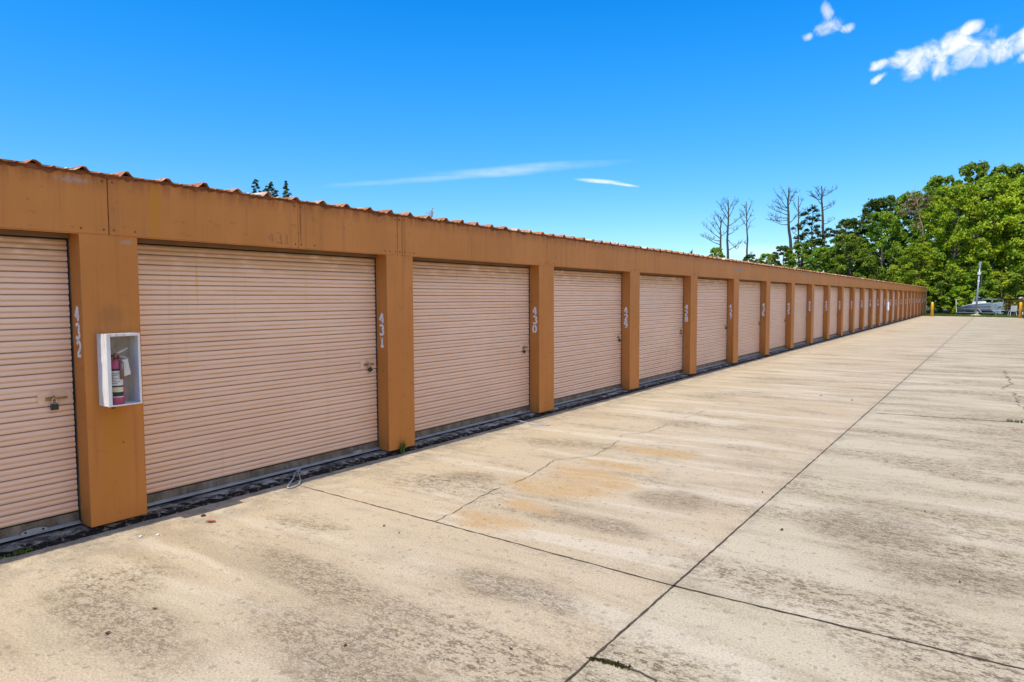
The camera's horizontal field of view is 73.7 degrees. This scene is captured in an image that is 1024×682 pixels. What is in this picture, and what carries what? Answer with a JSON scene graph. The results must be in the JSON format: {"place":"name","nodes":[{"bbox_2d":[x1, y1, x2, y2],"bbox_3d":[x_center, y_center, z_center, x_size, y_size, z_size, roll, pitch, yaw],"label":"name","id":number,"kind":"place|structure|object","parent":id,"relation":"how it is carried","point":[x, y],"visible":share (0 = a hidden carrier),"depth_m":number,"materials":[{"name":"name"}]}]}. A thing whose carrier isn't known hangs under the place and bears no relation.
{"place":"outdoors","nodes":[
{"label":"outdoors","id":0,"kind":"place"},
{"bbox_2d":[0,316,1023,681],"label":"concrete pavement","id":1,"kind":"structure","parent":0,"point":[300,582],"depth_m":4.67,"materials":[{"name":"beige concrete"}]},
{"bbox_2d":[0,547,32,558],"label":"moss clump","id":2,"kind":"object","parent":1,"relation":"on","point":[26,551],"visible":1,"depth_m":4.68,"materials":[{"name":"green plant"}]},
{"bbox_2d":[287,467,301,488],"bbox_3d":[-2.046,1.298,6.505,0.092,0.099,0.440,0,4,-3],"label":"cable loop","id":3,"kind":"object","parent":1,"relation":"on","point":[299,469],"visible":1,"depth_m":6.45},
{"bbox_2d":[399,441,408,452],"bbox_3d":[-1.234,1.177,7.671,0.128,0.154,0.191,2,4,35],"label":"weed","id":4,"kind":"object","parent":1,"relation":"on","point":[403,446],"visible":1,"depth_m":7.66,"materials":[{"name":"green plant"}]},
{"bbox_2d":[299,485,670,584],"bbox_3d":[-0.518,1.415,5.277,3.766,0.001,0.020,2,4,37],"label":"pavement joint","id":5,"kind":"object","parent":1,"relation":"on","point":[502,539],"visible":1,"depth_m":4.89,"materials":[{"name":"black"}]},
{"bbox_2d":[505,418,549,425],"bbox_3d":[0.143,1.118,9.447,0.771,0.078,0.047,0,4,11],"label":"metal rod","id":6,"kind":"object","parent":1,"relation":"on","point":[526,422],"visible":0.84,"depth_m":9.43,"materials":[{"name":"grey metal"}]},
{"bbox_2d":[436,406,714,520],"bbox_3d":[1.233,1.226,8.222,0.312,0.001,6.804,2,4,35],"label":"pavement crack","id":7,"kind":"object","parent":1,"relation":"on","point":[538,470],"visible":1,"depth_m":6.79,"materials":[{"name":"grey concrete"}]},
{"bbox_2d":[589,656,632,669],"bbox_3d":[0.470,1.532,3.255,0.212,0.013,0.050,1,4,25],"label":"moss tuft","id":8,"kind":"object","parent":1,"relation":"on","point":[620,665],"visible":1,"depth_m":3.25,"materials":[{"name":"green plant"}]},
{"bbox_2d":[587,657,656,681],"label":"pavement crack","id":9,"kind":"object","parent":1,"relation":"on","point":[637,671],"visible":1,"depth_m":3.17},
{"bbox_2d":[565,319,971,681],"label":"pavement joint","id":10,"kind":"object","parent":1,"relation":"on","point":[619,633],"visible":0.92,"depth_m":4.32,"materials":[{"name":"black"}]},
{"bbox_2d":[675,585,1023,668],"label":"pavement joint","id":11,"kind":"object","parent":1,"relation":"on","point":[852,628],"visible":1,"depth_m":3.60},
{"bbox_2d":[931,302,933,315],"bbox_3d":[37.916,-2.867,61.616,0.320,1.320,0.320,2,4,35],"label":"bollard","id":12,"kind":"object","parent":1,"relation":"on","point":[932,308],"visible":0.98,"depth_m":61.53,"materials":[{"name":"yellow plastic"}]},
{"bbox_2d":[1018,302,1022,317],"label":"bollard","id":13,"kind":"object","parent":1,"relation":"on","point":[1020,308],"visible":0.95,"depth_m":55.61,"materials":[{"name":"yellow plastic"}]},
{"bbox_2d":[0,0,1023,297],"label":"sky","id":14,"kind":"structure","parent":0,"point":[628,122],"materials":[{"name":"blue"}]},
{"bbox_2d":[921,313,1023,317],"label":"grass","id":15,"kind":"structure","parent":0,"point":[982,315],"depth_m":61.42,"materials":[{"name":"green plant"}]},
{"bbox_2d":[926,298,1023,315],"bbox_3d":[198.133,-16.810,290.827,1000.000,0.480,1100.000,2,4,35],"label":"ground","id":16,"kind":"structure","parent":0,"point":[945,311],"depth_m":76.15,"materials":[{"name":"green plant"}]},
{"bbox_2d":[251,179,276,196],"bbox_3d":[-15.086,-5.125,40.438,4.752,8.844,3.417,0,4,9],"label":"conifer","id":17,"kind":"object","parent":16,"relation":"on","point":[255,181],"visible":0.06,"depth_m":39.98,"materials":[{"name":"green plant"}]},
{"bbox_2d":[265,181,278,196],"bbox_3d":[-13.777,-4.883,39.149,3.356,8.511,3.080,2,4,35],"label":"conifer","id":18,"kind":"object","parent":16,"relation":"on","point":[270,184],"visible":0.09,"depth_m":38.90,"materials":[{"name":"green plant"}]},
{"bbox_2d":[282,180,291,197],"bbox_3d":[-12.623,-4.769,38.312,3.054,8.376,3.176,2,4,35],"label":"conifer","id":19,"kind":"object","parent":16,"relation":"on","point":[284,191],"visible":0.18,"depth_m":37.98,"materials":[{"name":"green plant"}]},
{"bbox_2d":[0,158,926,559],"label":"storage building","id":20,"kind":"structure","parent":16,"relation":"on","point":[268,326],"depth_m":6.63,"materials":[{"name":"brown paint"}]},
{"bbox_2d":[0,229,80,542],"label":"roller door","id":21,"kind":"structure","parent":20,"relation":"in","point":[39,461],"depth_m":4.87,"materials":[{"name":"beige metal"}]},
{"bbox_2d":[50,398,58,409],"bbox_3d":[-3.315,0.455,4.949,0.022,0.090,0.048,3,5,38],"label":"padlock","id":22,"kind":"object","parent":21,"relation":"attached to","point":[54,406],"visible":1,"depth_m":4.94,"materials":[{"name":"metal"}]},
{"bbox_2d":[97,333,141,406],"bbox_3d":[-2.929,0.208,5.097,0.153,0.534,0.239,2,4,35],"label":"extinguisher cabinet","id":23,"kind":"object","parent":20,"relation":"attached to","point":[133,379],"visible":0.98,"depth_m":5.13,"materials":[{"name":"white metal"}]},
{"bbox_2d":[110,342,130,404],"bbox_3d":[-2.925,0.239,5.080,0.111,0.461,0.159,7,8,63],"label":"fire extinguisher","id":24,"kind":"object","parent":23,"relation":"in","point":[120,369],"visible":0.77,"depth_m":5.05,"materials":[{"name":"metal"}]},
{"bbox_2d":[137,238,379,506],"bbox_3d":[-2.254,0.197,6.486,0.077,2.150,2.640,2,4,35],"label":"roller door","id":25,"kind":"structure","parent":20,"relation":"in","point":[254,357],"depth_m":6.28,"materials":[{"name":"beige metal"}]},
{"bbox_2d":[426,207,432,217],"bbox_3d":[-1.054,-1.567,8.699,0.115,0.264,0.052,0,4,2],"label":"roof vent","id":26,"kind":"object","parent":20,"relation":"attached to","point":[430,213],"visible":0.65,"depth_m":8.68,"materials":[{"name":"white metal"}]},
{"bbox_2d":[413,257,530,439],"bbox_3d":[-0.501,0.035,8.976,0.077,2.150,2.640,2,4,35],"label":"roller door","id":27,"kind":"structure","parent":20,"relation":"in","point":[471,319],"depth_m":8.89,"materials":[{"name":"beige metal"}]},
{"bbox_2d":[554,267,622,405],"bbox_3d":[1.253,-0.126,11.466,0.077,2.150,2.640,2,4,35],"label":"roller door","id":28,"kind":"structure","parent":20,"relation":"in","point":[587,302],"depth_m":11.47,"materials":[{"name":"pink"}]},
{"bbox_2d":[639,273,684,383],"bbox_3d":[3.007,-0.287,13.956,0.077,2.150,2.640,2,4,35],"label":"roller door","id":29,"kind":"structure","parent":20,"relation":"in","point":[661,295],"depth_m":14.03,"materials":[{"name":"pink"}]},
{"bbox_2d":[696,277,728,369],"bbox_3d":[4.760,-0.449,16.447,0.077,2.150,2.640,2,4,35],"label":"roller door","id":30,"kind":"structure","parent":20,"relation":"in","point":[712,293],"depth_m":16.58,"materials":[{"name":"pink"}]},
{"bbox_2d":[738,279,761,359],"bbox_3d":[6.514,-0.610,18.937,0.077,2.150,2.639,2,4,35],"label":"roller door","id":31,"kind":"structure","parent":20,"relation":"in","point":[749,290],"depth_m":19.12,"materials":[{"name":"beige metal"}]},
{"bbox_2d":[769,282,786,351],"bbox_3d":[8.268,-0.771,21.427,0.077,2.150,2.639,2,4,35],"label":"roller door","id":32,"kind":"structure","parent":20,"relation":"in","point":[778,290],"depth_m":21.66,"materials":[{"name":"beige metal"}]},
{"bbox_2d":[794,283,807,345],"bbox_3d":[10.021,-0.933,23.917,0.077,2.150,2.639,2,4,35],"label":"roller door","id":33,"kind":"structure","parent":20,"relation":"in","point":[800,305],"depth_m":24.20,"materials":[{"name":"beige metal"}]},
{"bbox_2d":[813,285,824,340],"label":"roller door","id":34,"kind":"structure","parent":20,"relation":"in","point":[818,289],"depth_m":26.73,"materials":[{"name":"beige metal"}]},
{"bbox_2d":[829,286,838,336],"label":"roller door","id":35,"kind":"structure","parent":20,"relation":"in","point":[834,289],"depth_m":29.29,"materials":[{"name":"beige metal"}]},
{"bbox_2d":[843,287,850,333],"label":"roller door","id":36,"kind":"structure","parent":20,"relation":"in","point":[846,307],"depth_m":31.83,"materials":[{"name":"beige metal"}]},
{"bbox_2d":[854,287,859,330],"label":"roller door","id":37,"kind":"structure","parent":20,"relation":"in","point":[857,290],"depth_m":34.33,"materials":[{"name":"beige metal"}]},
{"bbox_2d":[864,288,868,328],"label":"roller door","id":38,"kind":"structure","parent":20,"relation":"in","point":[866,310],"depth_m":36.91,"materials":[{"name":"beige metal"}]},
{"bbox_2d":[872,289,876,326],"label":"roller door","id":39,"kind":"structure","parent":20,"relation":"in","point":[875,290],"depth_m":39.47,"materials":[{"name":"beige metal"}]},
{"bbox_2d":[880,289,883,324],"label":"roller door","id":40,"kind":"structure","parent":20,"relation":"in","point":[882,290],"depth_m":41.99,"materials":[{"name":"beige metal"}]},
{"bbox_2d":[886,302,889,309],"bbox_3d":[23.376,-2.177,42.452,0.153,0.534,0.239,2,4,35],"label":"extinguisher cabinet","id":41,"kind":"object","parent":20,"relation":"attached to","point":[887,305],"visible":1,"depth_m":42.38,"materials":[{"name":"white metal"}]},
{"bbox_2d":[887,290,889,322],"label":"roller door","id":42,"kind":"structure","parent":20,"relation":"in","point":[888,291],"depth_m":44.47,"materials":[{"name":"beige metal"}]},
{"bbox_2d":[892,290,894,321],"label":"roller door","id":43,"kind":"structure","parent":20,"relation":"in","point":[893,290],"depth_m":47.05,"materials":[{"name":"beige metal"}]},
{"bbox_2d":[898,290,899,319],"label":"roller door","id":44,"kind":"structure","parent":20,"relation":"in","point":[899,290],"depth_m":49.58,"materials":[{"name":"beige metal"}]},
{"bbox_2d":[902,291,903,318],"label":"roller door","id":45,"kind":"structure","parent":20,"relation":"in","point":[903,291],"depth_m":52.08,"materials":[{"name":"beige metal"}]},
{"bbox_2d":[701,211,730,250],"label":"bare pine","id":46,"kind":"object","parent":16,"relation":"on","point":[721,235],"visible":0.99,"depth_m":114.03,"materials":[{"name":"grey plant"}]},
{"bbox_2d":[709,247,725,258],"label":"broadleaf tree","id":47,"kind":"object","parent":16,"relation":"on","point":[716,250],"visible":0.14,"depth_m":97.05,"materials":[{"name":"green plant"}]},
{"bbox_2d":[714,196,747,258],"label":"bare pine","id":48,"kind":"object","parent":16,"relation":"on","point":[727,240],"visible":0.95,"depth_m":113.39,"materials":[{"name":"grey plant"}]},
{"bbox_2d":[739,199,754,261],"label":"bare pine","id":49,"kind":"object","parent":16,"relation":"on","point":[746,225],"visible":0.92,"depth_m":111.58,"materials":[{"name":"grey plant"}]},
{"bbox_2d":[742,254,756,262],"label":"broadleaf tree","id":50,"kind":"object","parent":16,"relation":"on","point":[748,257],"visible":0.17,"depth_m":91.94,"materials":[{"name":"green plant"}]},
{"bbox_2d":[754,253,779,265],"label":"broadleaf tree","id":51,"kind":"object","parent":16,"relation":"on","point":[767,256],"visible":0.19,"depth_m":90.77,"materials":[{"name":"green plant"}]},
{"bbox_2d":[770,245,796,266],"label":"broadleaf tree","id":52,"kind":"object","parent":16,"relation":"on","point":[785,248],"visible":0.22,"depth_m":89.11,"materials":[{"name":"green plant"}]},
{"bbox_2d":[767,186,801,247],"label":"bare pine","id":53,"kind":"object","parent":16,"relation":"on","point":[788,225],"visible":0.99,"depth_m":103.72,"materials":[{"name":"grey plant"}]},
{"bbox_2d":[790,196,805,260],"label":"bare pine","id":54,"kind":"object","parent":16,"relation":"on","point":[795,237],"visible":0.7,"depth_m":103.27,"materials":[{"name":"grey plant"}]},
{"bbox_2d":[783,242,817,269],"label":"broadleaf tree","id":55,"kind":"object","parent":16,"relation":"on","point":[798,247],"visible":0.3,"depth_m":86.00,"materials":[{"name":"green plant"}]},
{"bbox_2d":[795,204,822,249],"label":"tufted pine","id":56,"kind":"object","parent":16,"relation":"on","point":[810,224],"visible":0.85,"depth_m":102.21,"materials":[{"name":"green plant"}]},
{"bbox_2d":[797,238,829,269],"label":"broadleaf tree","id":57,"kind":"object","parent":16,"relation":"on","point":[818,242],"visible":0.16,"depth_m":87.64,"materials":[{"name":"green plant"}]},
{"bbox_2d":[804,246,829,271],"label":"broadleaf tree","id":58,"kind":"object","parent":16,"relation":"on","point":[815,254],"visible":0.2,"depth_m":82.24,"materials":[{"name":"green plant"}]},
{"bbox_2d":[808,186,839,243],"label":"bare pine","id":59,"kind":"object","parent":16,"relation":"on","point":[824,235],"visible":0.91,"depth_m":101.16,"materials":[{"name":"grey plant"}]},
{"bbox_2d":[812,250,854,275],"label":"broadleaf tree","id":60,"kind":"object","parent":16,"relation":"on","point":[825,261],"visible":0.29,"depth_m":78.42,"materials":[{"name":"green plant"}]},
{"bbox_2d":[833,224,856,249],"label":"tufted pine","id":61,"kind":"object","parent":16,"relation":"on","point":[835,231],"visible":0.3,"depth_m":97.55,"materials":[{"name":"green plant"}]},
{"bbox_2d":[829,218,868,274],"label":"broadleaf tree","id":62,"kind":"object","parent":16,"relation":"on","point":[851,222],"visible":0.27,"depth_m":85.30,"materials":[{"name":"green plant"}]},
{"bbox_2d":[822,233,879,279],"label":"broadleaf tree","id":63,"kind":"object","parent":16,"relation":"on","point":[851,239],"visible":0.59,"depth_m":76.14,"materials":[{"name":"green plant"}]},
{"bbox_2d":[851,197,906,281],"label":"broadleaf tree","id":64,"kind":"object","parent":16,"relation":"on","point":[874,204],"visible":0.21,"depth_m":85.10,"materials":[{"name":"green plant"}]},
{"bbox_2d":[852,210,910,283],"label":"broadleaf tree","id":65,"kind":"object","parent":16,"relation":"on","point":[884,217],"visible":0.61,"depth_m":77.29,"materials":[{"name":"green plant"}]},
{"bbox_2d":[867,194,913,280],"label":"broadleaf tree","id":66,"kind":"object","parent":16,"relation":"on","point":[894,203],"visible":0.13,"depth_m":86.27,"materials":[{"name":"green plant"}]},
{"bbox_2d":[883,190,928,284],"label":"broadleaf tree","id":67,"kind":"object","parent":16,"relation":"on","point":[903,199],"visible":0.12,"depth_m":83.96,"materials":[{"name":"green plant"}]},
{"bbox_2d":[895,188,934,278],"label":"leaning pine","id":68,"kind":"object","parent":16,"relation":"on","point":[914,206],"visible":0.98,"depth_m":74.78,"materials":[{"name":"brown plant"}]},
{"bbox_2d":[887,242,944,305],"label":"broadleaf tree","id":69,"kind":"object","parent":16,"relation":"on","point":[916,250],"visible":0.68,"depth_m":71.05,"materials":[{"name":"green plant"}]},
{"bbox_2d":[907,279,940,305],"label":"shrub","id":70,"kind":"object","parent":16,"relation":"on","point":[929,298],"visible":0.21,"depth_m":70.48,"materials":[{"name":"green plant"}]},
{"bbox_2d":[826,259,1023,308],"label":"woodland","id":71,"kind":"object","parent":16,"relation":"on","point":[955,302],"depth_m":86.59,"materials":[{"name":"green plant"}]},
{"bbox_2d":[905,200,962,312],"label":"broadleaf tree","id":72,"kind":"object","parent":16,"relation":"on","point":[914,238],"visible":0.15,"depth_m":77.27,"materials":[{"name":"green plant"}]},
{"bbox_2d":[907,174,982,311],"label":"broadleaf tree","id":73,"kind":"object","parent":16,"relation":"on","point":[936,182],"visible":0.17,"depth_m":80.80,"materials":[{"name":"green plant"}]},
{"bbox_2d":[923,270,966,313],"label":"shrub","id":74,"kind":"object","parent":16,"relation":"on","point":[949,282],"visible":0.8,"depth_m":69.60,"materials":[{"name":"green plant"}]},
{"bbox_2d":[937,286,975,313],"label":"shrub","id":75,"kind":"object","parent":16,"relation":"on","point":[952,292],"visible":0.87,"depth_m":68.39,"materials":[{"name":"green plant"}]},
{"bbox_2d":[911,182,1005,313],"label":"broadleaf tree","id":76,"kind":"object","parent":16,"relation":"on","point":[951,263],"visible":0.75,"depth_m":70.84,"materials":[{"name":"green plant"}]},
{"bbox_2d":[946,160,1005,301],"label":"broadleaf tree","id":77,"kind":"object","parent":16,"relation":"on","point":[981,169],"visible":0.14,"depth_m":78.89,"materials":[{"name":"green plant"}]},
{"bbox_2d":[971,261,981,315],"bbox_3d":[42.424,-4.756,62.360,1.000,4.983,0.975,2,4,35],"label":"light pole","id":78,"kind":"object","parent":16,"relation":"on","point":[978,280],"visible":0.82,"depth_m":62.27,"materials":[{"name":"grey metal"}]},
{"bbox_2d":[955,300,1003,314],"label":"trailer","id":79,"kind":"object","parent":16,"relation":"on","point":[979,311],"visible":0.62,"depth_m":65.29,"materials":[{"name":"grey metal"}]},
{"bbox_2d":[958,297,1003,313],"bbox_3d":[44.954,-3.458,65.635,1.666,1.641,4.496,-1,4,-17],"label":"motorboat","id":80,"kind":"object","parent":79,"relation":"on","point":[983,305],"visible":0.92,"depth_m":64.55,"materials":[{"name":"grey"}]},
{"bbox_2d":[955,268,1008,304],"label":"shrub","id":81,"kind":"object","parent":16,"relation":"on","point":[986,281],"visible":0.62,"depth_m":68.67,"materials":[{"name":"green plant"}]},
{"bbox_2d":[949,173,1023,301],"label":"broadleaf tree","id":82,"kind":"object","parent":16,"relation":"on","point":[993,182],"visible":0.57,"depth_m":69.98,"materials":[{"name":"green plant"}]},
{"bbox_2d":[970,271,1023,313],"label":"shrub","id":83,"kind":"object","parent":16,"relation":"on","point":[994,289],"visible":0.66,"depth_m":67.42,"materials":[{"name":"green plant"}]},
{"bbox_2d":[977,162,1023,281],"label":"broadleaf tree","id":84,"kind":"object","parent":16,"relation":"on","point":[1014,171],"visible":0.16,"depth_m":76.85,"materials":[{"name":"green plant"}]},
{"bbox_2d":[989,174,1023,295],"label":"broadleaf tree","id":85,"kind":"object","parent":16,"relation":"on","point":[1019,208],"visible":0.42,"depth_m":70.06,"materials":[{"name":"green plant"}]},
{"bbox_2d":[994,301,1023,315],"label":"utility trailer","id":86,"kind":"object","parent":16,"relation":"on","point":[1007,307],"visible":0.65,"depth_m":61.99,"materials":[{"name":"grey metal"}]},
{"bbox_2d":[998,266,1023,308],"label":"shrub","id":87,"kind":"object","parent":16,"relation":"on","point":[1015,276],"visible":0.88,"depth_m":66.08,"materials":[{"name":"green plant"}]},
{"bbox_2d":[1008,306,1017,315],"bbox_3d":[44.342,-2.641,60.482,0.539,0.963,0.629,1,4,15],"label":"garden chair","id":88,"kind":"object","parent":16,"relation":"on","point":[1013,308],"visible":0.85,"depth_m":60.25,"materials":[{"name":"white plastic"}]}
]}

